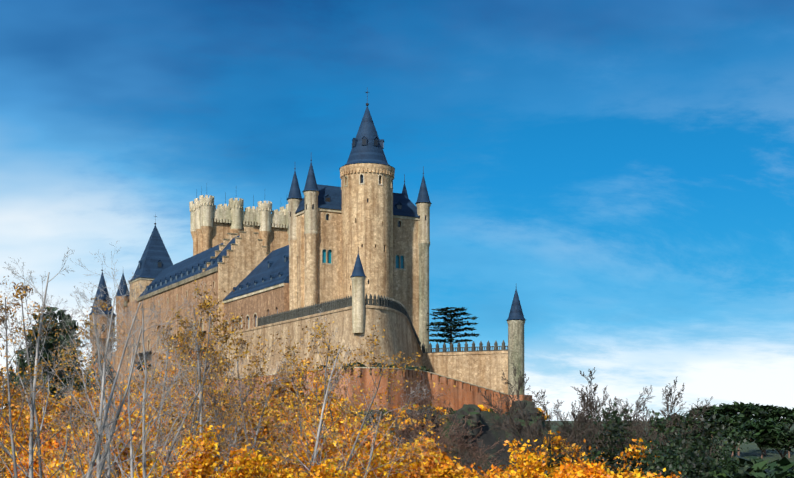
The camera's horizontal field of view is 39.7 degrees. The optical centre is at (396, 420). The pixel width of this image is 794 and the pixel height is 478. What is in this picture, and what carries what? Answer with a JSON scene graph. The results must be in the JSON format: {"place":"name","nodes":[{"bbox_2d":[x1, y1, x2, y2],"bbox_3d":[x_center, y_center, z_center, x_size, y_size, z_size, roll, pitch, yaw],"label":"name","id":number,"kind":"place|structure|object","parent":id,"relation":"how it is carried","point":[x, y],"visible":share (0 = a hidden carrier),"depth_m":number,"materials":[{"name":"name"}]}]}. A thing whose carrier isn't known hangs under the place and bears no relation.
{"place":"outdoors","nodes":[
{"label":"outdoors","id":0,"kind":"place"},
{"bbox_2d":[89,272,115,315],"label":"tower roof","id":1,"kind":"structure","parent":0,"point":[104,297],"depth_m":335.43,"materials":[{"name":"tile"}]},
{"bbox_2d":[0,0,793,420],"label":"sky","id":2,"kind":"structure","parent":0,"point":[625,168],"materials":[{"name":"blue"}]},
{"bbox_2d":[357,411,793,475],"bbox_3d":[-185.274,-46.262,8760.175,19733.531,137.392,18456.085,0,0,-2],"label":"hillside","id":3,"kind":"structure","parent":0,"point":[488,436],"depth_m":176.37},
{"bbox_2d":[0,364,50,475],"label":"tree","id":4,"kind":"object","parent":3,"relation":"on","point":[1,409],"visible":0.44,"depth_m":46.18,"materials":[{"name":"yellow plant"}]},
{"bbox_2d":[0,446,55,477],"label":"shrub","id":5,"kind":"object","parent":3,"relation":"on","point":[35,464],"visible":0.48,"depth_m":35.27,"materials":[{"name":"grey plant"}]},
{"bbox_2d":[0,404,56,451],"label":"shrub","id":6,"kind":"object","parent":3,"relation":"on","point":[28,426],"visible":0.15,"depth_m":67.12,"materials":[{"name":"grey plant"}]},
{"bbox_2d":[20,324,52,413],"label":"cypress","id":7,"kind":"object","parent":3,"relation":"on","point":[32,348],"visible":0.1,"depth_m":116.15,"materials":[{"name":"green plant"}]},
{"bbox_2d":[0,276,88,477],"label":"bare poplar","id":8,"kind":"object","parent":3,"relation":"on","point":[7,356],"visible":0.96,"depth_m":19.50,"materials":[{"name":"grey plant"}]},
{"bbox_2d":[23,390,69,441],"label":"shrub","id":9,"kind":"object","parent":3,"relation":"on","point":[49,413],"visible":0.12,"depth_m":82.88,"materials":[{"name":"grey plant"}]},
{"bbox_2d":[41,307,69,412],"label":"cypress","id":10,"kind":"object","parent":3,"relation":"on","point":[49,345],"visible":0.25,"depth_m":118.08,"materials":[{"name":"green plant"}]},
{"bbox_2d":[0,282,112,477],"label":"bare poplar","id":11,"kind":"object","parent":3,"relation":"on","point":[35,412],"visible":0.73,"depth_m":21.59,"materials":[{"name":"grey plant"}]},
{"bbox_2d":[15,342,108,477],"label":"bare poplar","id":12,"kind":"object","parent":3,"relation":"on","point":[66,357],"visible":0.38,"depth_m":34.10,"materials":[{"name":"brown plant"}]},
{"bbox_2d":[21,423,103,458],"bbox_3d":[-18.701,7.674,64.660,7.394,15.862,8.510,0,0,35],"label":"shrub","id":13,"kind":"object","parent":3,"relation":"on","point":[51,443],"visible":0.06,"depth_m":62.81,"materials":[{"name":"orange plant"}]},
{"bbox_2d":[7,297,134,477],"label":"bare poplar","id":14,"kind":"object","parent":3,"relation":"on","point":[104,308],"visible":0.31,"depth_m":30.22,"materials":[{"name":"grey plant"}]},
{"bbox_2d":[59,315,85,426],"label":"cypress","id":15,"kind":"object","parent":3,"relation":"on","point":[75,327],"visible":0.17,"depth_m":124.03,"materials":[{"name":"green plant"}]},
{"bbox_2d":[0,248,152,477],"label":"tree","id":16,"kind":"object","parent":3,"relation":"on","point":[31,442],"visible":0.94,"depth_m":20.20,"materials":[{"name":"grey plant"}]},
{"bbox_2d":[42,352,138,458],"bbox_3d":[-15.185,5.700,52.876,7.882,18.303,8.875,0,0,6],"label":"tree","id":17,"kind":"object","parent":3,"relation":"on","point":[93,378],"visible":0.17,"depth_m":52.65,"materials":[{"name":"orange plant"}]},
{"bbox_2d":[37,262,166,477],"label":"tree","id":18,"kind":"object","parent":3,"relation":"on","point":[101,434],"visible":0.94,"depth_m":21.99,"materials":[{"name":"grey plant"}]},
{"bbox_2d":[89,314,115,362],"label":"round tower","id":19,"kind":"structure","parent":3,"relation":"on","point":[103,334],"depth_m":333.92,"materials":[{"name":"stone"}]},
{"bbox_2d":[2,293,212,477],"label":"bare poplar","id":20,"kind":"object","parent":3,"relation":"on","point":[104,403],"visible":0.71,"depth_m":27.00,"materials":[{"name":"grey plant"}]},
{"bbox_2d":[0,241,215,477],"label":"bare poplar","id":21,"kind":"object","parent":3,"relation":"on","point":[102,463],"visible":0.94,"depth_m":22.36,"materials":[{"name":"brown plant"}]},
{"bbox_2d":[11,274,209,477],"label":"bare poplar","id":22,"kind":"object","parent":3,"relation":"on","point":[110,321],"visible":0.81,"depth_m":25.20,"materials":[{"name":"grey plant"}]},
{"bbox_2d":[47,404,192,477],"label":"yellow poplar","id":23,"kind":"object","parent":3,"relation":"on","point":[125,455],"visible":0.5,"depth_m":30.38,"materials":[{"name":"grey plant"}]},
{"bbox_2d":[45,280,209,477],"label":"tree","id":24,"kind":"object","parent":3,"relation":"on","point":[131,454],"visible":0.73,"depth_m":27.26,"materials":[{"name":"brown plant"}]},
{"bbox_2d":[52,348,231,454],"bbox_3d":[-14.010,5.930,57.650,10.199,19.675,10.521,0,0,44],"label":"tree","id":25,"kind":"object","parent":3,"relation":"on","point":[173,373],"visible":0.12,"depth_m":59.43,"materials":[{"name":"brown plant"}]},
{"bbox_2d":[81,282,205,477],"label":"tree","id":26,"kind":"object","parent":3,"relation":"on","point":[145,436],"visible":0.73,"depth_m":29.07,"materials":[{"name":"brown plant"}]},
{"bbox_2d":[120,298,215,463],"bbox_3d":[-11.002,4.223,49.254,6.203,19.505,5.133,0,0,-7],"label":"bare poplar","id":27,"kind":"object","parent":3,"relation":"on","point":[167,358],"visible":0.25,"depth_m":48.64,"materials":[{"name":"grey plant"}]},
{"bbox_2d":[125,271,217,394],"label":"hall","id":28,"kind":"structure","parent":3,"relation":"on","point":[189,287],"depth_m":269.99,"materials":[{"name":"stone"}]},
{"bbox_2d":[116,296,129,387],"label":"turret","id":29,"kind":"object","parent":28,"relation":"attached to","point":[121,330],"visible":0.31,"depth_m":310.25,"materials":[{"name":"stone"}]},
{"bbox_2d":[128,225,172,281],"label":"spire roof","id":30,"kind":"structure","parent":28,"relation":"on","point":[154,261],"depth_m":302.58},
{"bbox_2d":[124,267,217,306],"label":"cornice","id":31,"kind":"structure","parent":28,"relation":"attached to","point":[190,279],"depth_m":261.95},
{"bbox_2d":[139,235,239,296],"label":"hall roof","id":32,"kind":"structure","parent":28,"relation":"on","point":[196,264],"depth_m":267.50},
{"bbox_2d":[202,225,269,340],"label":"hall gables","id":33,"kind":"object","parent":28,"relation":"on","point":[247,255],"visible":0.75,"depth_m":238.15,"materials":[{"name":"stone"}]},
{"bbox_2d":[76,315,270,477],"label":"tree","id":34,"kind":"object","parent":3,"relation":"on","point":[208,352],"visible":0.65,"depth_m":34.57,"materials":[{"name":"brown plant"}]},
{"bbox_2d":[137,331,230,449],"bbox_3d":[-11.981,6.046,59.747,9.391,21.805,10.574,0,0,6],"label":"tree","id":35,"kind":"object","parent":3,"relation":"on","point":[181,393],"visible":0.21,"depth_m":59.38,"materials":[{"name":"brown plant"}]},
{"bbox_2d":[135,327,263,477],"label":"bare poplar","id":36,"kind":"object","parent":3,"relation":"on","point":[174,386],"visible":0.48,"depth_m":40.92,"materials":[{"name":"brown plant"}]},
{"bbox_2d":[123,280,276,470],"bbox_3d":[-7.842,3.006,43.380,5.776,16.932,5.939,0,0,15],"label":"tree","id":37,"kind":"object","parent":3,"relation":"on","point":[206,321],"visible":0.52,"depth_m":42.99,"materials":[{"name":"brown plant"}]},
{"bbox_2d":[146,281,258,477],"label":"bare poplar","id":38,"kind":"object","parent":3,"relation":"on","point":[199,372],"visible":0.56,"depth_m":37.26,"materials":[{"name":"grey plant"}]},
{"bbox_2d":[124,351,282,470],"bbox_3d":[-9.803,6.230,58.393,10.507,20.268,10.838,0,0,-19],"label":"tree","id":39,"kind":"object","parent":3,"relation":"on","point":[178,404],"visible":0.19,"depth_m":59.10,"materials":[{"name":"orange plant"}]},
{"bbox_2d":[154,424,266,477],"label":"yellow poplar","id":40,"kind":"object","parent":3,"relation":"on","point":[204,463],"visible":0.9,"depth_m":33.80,"materials":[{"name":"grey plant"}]},
{"bbox_2d":[115,313,312,476],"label":"tree","id":41,"kind":"object","parent":3,"relation":"on","point":[234,405],"visible":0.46,"depth_m":43.63,"materials":[{"name":"brown plant"}]},
{"bbox_2d":[147,298,286,476],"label":"bare poplar","id":42,"kind":"object","parent":3,"relation":"on","point":[225,337],"visible":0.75,"depth_m":36.22,"materials":[{"name":"brown plant"}]},
{"bbox_2d":[150,291,319,477],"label":"tree","id":43,"kind":"object","parent":3,"relation":"on","point":[257,374],"visible":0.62,"depth_m":40.91,"materials":[{"name":"brown plant"}]},
{"bbox_2d":[187,335,303,474],"bbox_3d":[-7.033,4.719,50.516,6.636,17.230,5.745,0,0,6],"label":"bare poplar","id":44,"kind":"object","parent":3,"relation":"on","point":[219,368],"visible":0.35,"depth_m":49.98,"materials":[{"name":"brown plant"}]},
{"bbox_2d":[210,219,288,252],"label":"wall","id":45,"kind":"structure","parent":3,"relation":"on","point":[278,238],"depth_m":315.78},
{"bbox_2d":[189,195,287,233],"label":"parapet","id":46,"kind":"object","parent":45,"relation":"on","point":[206,212],"visible":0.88,"depth_m":312.43,"materials":[{"name":"stone"}]},
{"bbox_2d":[191,226,287,255],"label":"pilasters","id":47,"kind":"object","parent":45,"relation":"attached to","point":[201,239],"visible":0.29,"depth_m":312.09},
{"bbox_2d":[189,328,315,476],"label":"bare poplar","id":48,"kind":"object","parent":3,"relation":"on","point":[285,372],"visible":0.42,"depth_m":51.87,"materials":[{"name":"brown plant"}]},
{"bbox_2d":[223,283,288,333],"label":"wall","id":49,"kind":"structure","parent":3,"relation":"on","point":[267,303],"depth_m":217.71,"materials":[{"name":"stone"}]},
{"bbox_2d":[223,283,283,332],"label":"building cornice","id":50,"kind":"structure","parent":49,"relation":"attached to","point":[255,292],"depth_m":221.66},
{"bbox_2d":[223,245,288,300],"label":"building roof","id":51,"kind":"structure","parent":49,"relation":"on","point":[271,269],"depth_m":221.29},
{"bbox_2d":[220,411,299,464],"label":"golden poplar","id":52,"kind":"object","parent":3,"relation":"on","point":[266,433],"visible":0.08,"depth_m":69.31,"materials":[{"name":"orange plant"}]},
{"bbox_2d":[223,443,300,477],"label":"shrub","id":53,"kind":"object","parent":3,"relation":"on","point":[279,473],"visible":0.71,"depth_m":34.73,"materials":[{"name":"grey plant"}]},
{"bbox_2d":[251,372,337,413],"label":"yellow poplar","id":54,"kind":"object","parent":3,"relation":"on","point":[291,389],"visible":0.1,"depth_m":103.80,"materials":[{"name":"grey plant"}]},
{"bbox_2d":[265,438,328,477],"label":"shrub","id":55,"kind":"object","parent":3,"relation":"on","point":[310,448],"visible":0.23,"depth_m":53.61,"materials":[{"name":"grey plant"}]},
{"bbox_2d":[225,352,369,468],"bbox_3d":[-5.441,6.756,63.448,10.406,21.459,9.242,0,0,-32],"label":"tree","id":56,"kind":"object","parent":3,"relation":"on","point":[297,380],"visible":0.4,"depth_m":64.11,"materials":[{"name":"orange plant"}]},
{"bbox_2d":[269,361,367,462],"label":"tree","id":57,"kind":"object","parent":3,"relation":"on","point":[319,386],"visible":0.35,"depth_m":62.35,"materials":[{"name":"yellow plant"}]},
{"bbox_2d":[216,305,422,377],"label":"bastion","id":58,"kind":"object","parent":3,"relation":"on","point":[398,334],"visible":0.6,"depth_m":187.97,"materials":[{"name":"stone"}]},
{"bbox_2d":[258,293,420,347],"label":"parapet","id":59,"kind":"structure","parent":58,"relation":"on","point":[393,303],"depth_m":188.86,"materials":[{"name":"stone"}]},
{"bbox_2d":[351,276,365,332],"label":"turret","id":60,"kind":"object","parent":58,"relation":"on","point":[358,299],"visible":0.96,"depth_m":174.00,"materials":[{"name":"stone"}]},
{"bbox_2d":[277,308,367,476],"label":"bare poplar","id":61,"kind":"object","parent":3,"relation":"on","point":[315,452],"visible":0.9,"depth_m":49.05,"materials":[{"name":"grey plant"}]},
{"bbox_2d":[276,428,368,469],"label":"yellow poplar","id":62,"kind":"object","parent":3,"relation":"on","point":[334,446],"visible":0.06,"depth_m":57.40,"materials":[{"name":"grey plant"}]},
{"bbox_2d":[256,318,390,476],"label":"bare poplar","id":63,"kind":"object","parent":3,"relation":"on","point":[325,369],"visible":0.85,"depth_m":51.44,"materials":[{"name":"brown plant"}]},
{"bbox_2d":[307,459,367,477],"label":"shrub","id":64,"kind":"object","parent":3,"relation":"on","point":[321,472],"visible":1,"depth_m":36.91,"materials":[{"name":"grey plant"}]},
{"bbox_2d":[174,367,507,414],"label":"brick wall","id":65,"kind":"structure","parent":3,"relation":"on","point":[467,393],"depth_m":178.93,"materials":[{"name":"brick"}]},
{"bbox_2d":[254,336,444,477],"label":"tree","id":66,"kind":"object","parent":3,"relation":"on","point":[373,448],"visible":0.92,"depth_m":52.22,"materials":[{"name":"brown plant"}]},
{"bbox_2d":[259,373,441,477],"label":"half-bare poplar","id":67,"kind":"object","parent":3,"relation":"on","point":[368,421],"visible":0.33,"depth_m":65.56,"materials":[{"name":"orange plant"}]},
{"bbox_2d":[294,407,415,467],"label":"yellow poplar","id":68,"kind":"object","parent":3,"relation":"on","point":[339,425],"visible":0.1,"depth_m":79.50,"materials":[{"name":"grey plant"}]},
{"bbox_2d":[296,211,418,336],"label":"castle wall","id":69,"kind":"structure","parent":3,"relation":"on","point":[405,282],"depth_m":206.64,"materials":[{"name":"stone"}]},
{"bbox_2d":[298,217,303,308],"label":"keep buttress","id":70,"kind":"structure","parent":69,"relation":"attached to","point":[301,262],"depth_m":201.68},
{"bbox_2d":[295,184,419,217],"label":"roof","id":71,"kind":"structure","parent":69,"relation":"on","point":[329,197],"depth_m":204.46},
{"bbox_2d":[288,233,429,351],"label":"turrets","id":72,"kind":"object","parent":3,"relation":"on","point":[310,268],"visible":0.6,"depth_m":204.93,"materials":[{"name":"stone"}]},
{"bbox_2d":[288,190,430,242],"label":"turrets","id":73,"kind":"object","parent":72,"relation":"on","point":[311,215],"visible":0.56,"depth_m":204.70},
{"bbox_2d":[286,162,431,203],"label":"turret spires","id":74,"kind":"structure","parent":73,"relation":"on","point":[311,184],"depth_m":205.19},
{"bbox_2d":[260,318,458,477],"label":"tree","id":75,"kind":"object","parent":3,"relation":"on","point":[372,400],"visible":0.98,"depth_m":47.49,"materials":[{"name":"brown plant"}]},
{"bbox_2d":[307,445,411,477],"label":"shrub","id":76,"kind":"object","parent":3,"relation":"on","point":[370,474],"visible":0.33,"depth_m":53.70,"materials":[{"name":"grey plant"}]},
{"bbox_2d":[340,163,394,303],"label":"round tower","id":77,"kind":"structure","parent":3,"relation":"on","point":[369,225],"depth_m":197.25,"materials":[{"name":"stone"}]},
{"bbox_2d":[339,106,394,169],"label":"tower roof","id":78,"kind":"structure","parent":77,"relation":"on","point":[367,145],"depth_m":199.03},
{"bbox_2d":[362,414,432,465],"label":"yellow poplar","id":79,"kind":"object","parent":3,"relation":"on","point":[391,446],"visible":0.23,"depth_m":91.46,"materials":[{"name":"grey plant"}]},
{"bbox_2d":[357,380,483,464],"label":"shrub","id":80,"kind":"object","parent":3,"relation":"on","point":[406,426],"visible":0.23,"depth_m":113.75,"materials":[{"name":"brown plant"}]},
{"bbox_2d":[396,457,444,477],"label":"shrub","id":81,"kind":"object","parent":3,"relation":"on","point":[413,473],"visible":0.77,"depth_m":53.60,"materials":[{"name":"yellow plant"}]},
{"bbox_2d":[373,441,470,477],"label":"shrub","id":82,"kind":"object","parent":3,"relation":"on","point":[442,455],"visible":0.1,"depth_m":64.30,"materials":[{"name":"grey plant"}]},
{"bbox_2d":[365,387,482,470],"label":"shrub","id":83,"kind":"object","parent":3,"relation":"on","point":[447,418],"visible":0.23,"depth_m":115.14,"materials":[{"name":"plant"}]},
{"bbox_2d":[386,399,507,477],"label":"shrub","id":84,"kind":"object","parent":3,"relation":"on","point":[443,447],"visible":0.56,"depth_m":112.98,"materials":[{"name":"brown plant"}]},
{"bbox_2d":[427,457,469,477],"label":"shrub","id":85,"kind":"object","parent":3,"relation":"on","point":[447,471],"visible":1,"depth_m":37.07,"materials":[{"name":"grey plant"}]},
{"bbox_2d":[426,307,478,343],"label":"tree","id":86,"kind":"object","parent":3,"relation":"on","point":[451,323],"visible":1,"depth_m":202.27,"materials":[{"name":"green plant"}]},
{"bbox_2d":[422,351,507,393],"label":"garden wall","id":87,"kind":"structure","parent":3,"relation":"on","point":[486,369],"depth_m":197.74,"materials":[{"name":"stone"}]},
{"bbox_2d":[421,340,507,352],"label":"garden wall railing","id":88,"kind":"object","parent":87,"relation":"on","point":[466,348],"visible":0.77,"depth_m":198.83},
{"bbox_2d":[415,450,516,477],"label":"shrub","id":89,"kind":"object","parent":3,"relation":"on","point":[491,475],"visible":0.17,"depth_m":59.66,"materials":[{"name":"yellow plant"}]},
{"bbox_2d":[456,404,482,435],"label":"bush","id":90,"kind":"object","parent":3,"relation":"on","point":[473,411],"visible":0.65,"depth_m":172.19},
{"bbox_2d":[507,319,524,394],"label":"turret","id":91,"kind":"object","parent":3,"relation":"on","point":[516,342],"visible":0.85,"depth_m":192.74,"materials":[{"name":"stone"}]},
{"bbox_2d":[506,289,525,320],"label":"turret spire","id":92,"kind":"structure","parent":91,"relation":"on","point":[516,311],"depth_m":193.15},
{"bbox_2d":[449,363,601,475],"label":"bare elm","id":93,"kind":"object","parent":3,"relation":"on","point":[511,420],"visible":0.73,"depth_m":100.97,"materials":[{"name":"brown plant"}]},
{"bbox_2d":[499,438,567,477],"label":"shrub","id":94,"kind":"object","parent":3,"relation":"on","point":[528,468],"visible":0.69,"depth_m":80.08,"materials":[{"name":"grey plant"}]},
{"bbox_2d":[497,430,585,477],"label":"yellow poplar","id":95,"kind":"object","parent":3,"relation":"on","point":[558,438],"visible":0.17,"depth_m":100.62,"materials":[{"name":"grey plant"}]},
{"bbox_2d":[500,385,626,460],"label":"shrub","id":96,"kind":"object","parent":3,"relation":"on","point":[560,419],"visible":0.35,"depth_m":111.08,"materials":[{"name":"brown plant"}]},
{"bbox_2d":[508,400,624,476],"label":"shrub","id":97,"kind":"object","parent":3,"relation":"on","point":[572,442],"visible":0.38,"depth_m":102.01,"materials":[{"name":"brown plant"}]},
{"bbox_2d":[550,454,618,477],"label":"shrub","id":98,"kind":"object","parent":3,"relation":"on","point":[577,470],"visible":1,"depth_m":37.50,"materials":[{"name":"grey plant"}]},
{"bbox_2d":[532,441,685,477],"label":"shrub","id":99,"kind":"object","parent":3,"relation":"on","point":[656,461],"visible":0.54,"depth_m":66.44,"materials":[{"name":"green plant"}]},
{"bbox_2d":[557,367,664,467],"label":"bare elm","id":100,"kind":"object","parent":3,"relation":"on","point":[583,396],"visible":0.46,"depth_m":108.73,"materials":[{"name":"brown plant"}]},
{"bbox_2d":[589,438,659,469],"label":"shrub","id":101,"kind":"object","parent":3,"relation":"on","point":[636,451],"visible":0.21,"depth_m":87.16,"materials":[{"name":"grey plant"}]},
{"bbox_2d":[538,410,731,477],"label":"holm oak","id":102,"kind":"object","parent":3,"relation":"on","point":[610,455],"visible":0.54,"depth_m":75.55,"materials":[{"name":"green plant"}]},
{"bbox_2d":[591,391,700,474],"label":"shrub","id":103,"kind":"object","parent":3,"relation":"on","point":[654,428],"visible":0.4,"depth_m":90.67,"materials":[{"name":"green plant"}]},
{"bbox_2d":[588,402,718,477],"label":"shrub","id":104,"kind":"object","parent":3,"relation":"on","point":[672,443],"visible":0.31,"depth_m":84.88,"materials":[{"name":"green plant"}]},
{"bbox_2d":[609,376,720,458],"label":"shrub","id":105,"kind":"object","parent":3,"relation":"on","point":[678,402],"visible":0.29,"depth_m":118.84,"materials":[{"name":"green plant"}]},
{"bbox_2d":[620,419,758,477],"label":"shrub","id":106,"kind":"object","parent":3,"relation":"on","point":[748,434],"visible":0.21,"depth_m":90.15,"materials":[{"name":"green plant"}]},
{"bbox_2d":[704,413,764,455],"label":"stone pine","id":107,"kind":"object","parent":3,"relation":"on","point":[741,418],"visible":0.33,"depth_m":223.15,"materials":[{"name":"green plant"}]},
{"bbox_2d":[709,401,766,455],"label":"stone pine","id":108,"kind":"object","parent":3,"relation":"on","point":[749,410],"visible":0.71,"depth_m":243.89,"materials":[{"name":"green plant"}]},
{"bbox_2d":[732,417,787,458],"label":"stone pine","id":109,"kind":"object","parent":3,"relation":"on","point":[768,424],"visible":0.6,"depth_m":218.16,"materials":[{"name":"green plant"}]},
{"bbox_2d":[745,457,793,477],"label":"shrub","id":110,"kind":"object","parent":3,"relation":"on","point":[783,470],"visible":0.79,"depth_m":99.22,"materials":[{"name":"green plant"}]},
{"bbox_2d":[757,425,793,458],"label":"stone pine","id":111,"kind":"object","parent":3,"relation":"on","point":[788,434],"visible":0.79,"depth_m":215.76,"materials":[{"name":"green plant"}]},
{"bbox_2d":[763,407,793,457],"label":"stone pine","id":112,"kind":"object","parent":3,"relation":"on","point":[787,412],"visible":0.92,"depth_m":250.17,"materials":[{"name":"green plant"}]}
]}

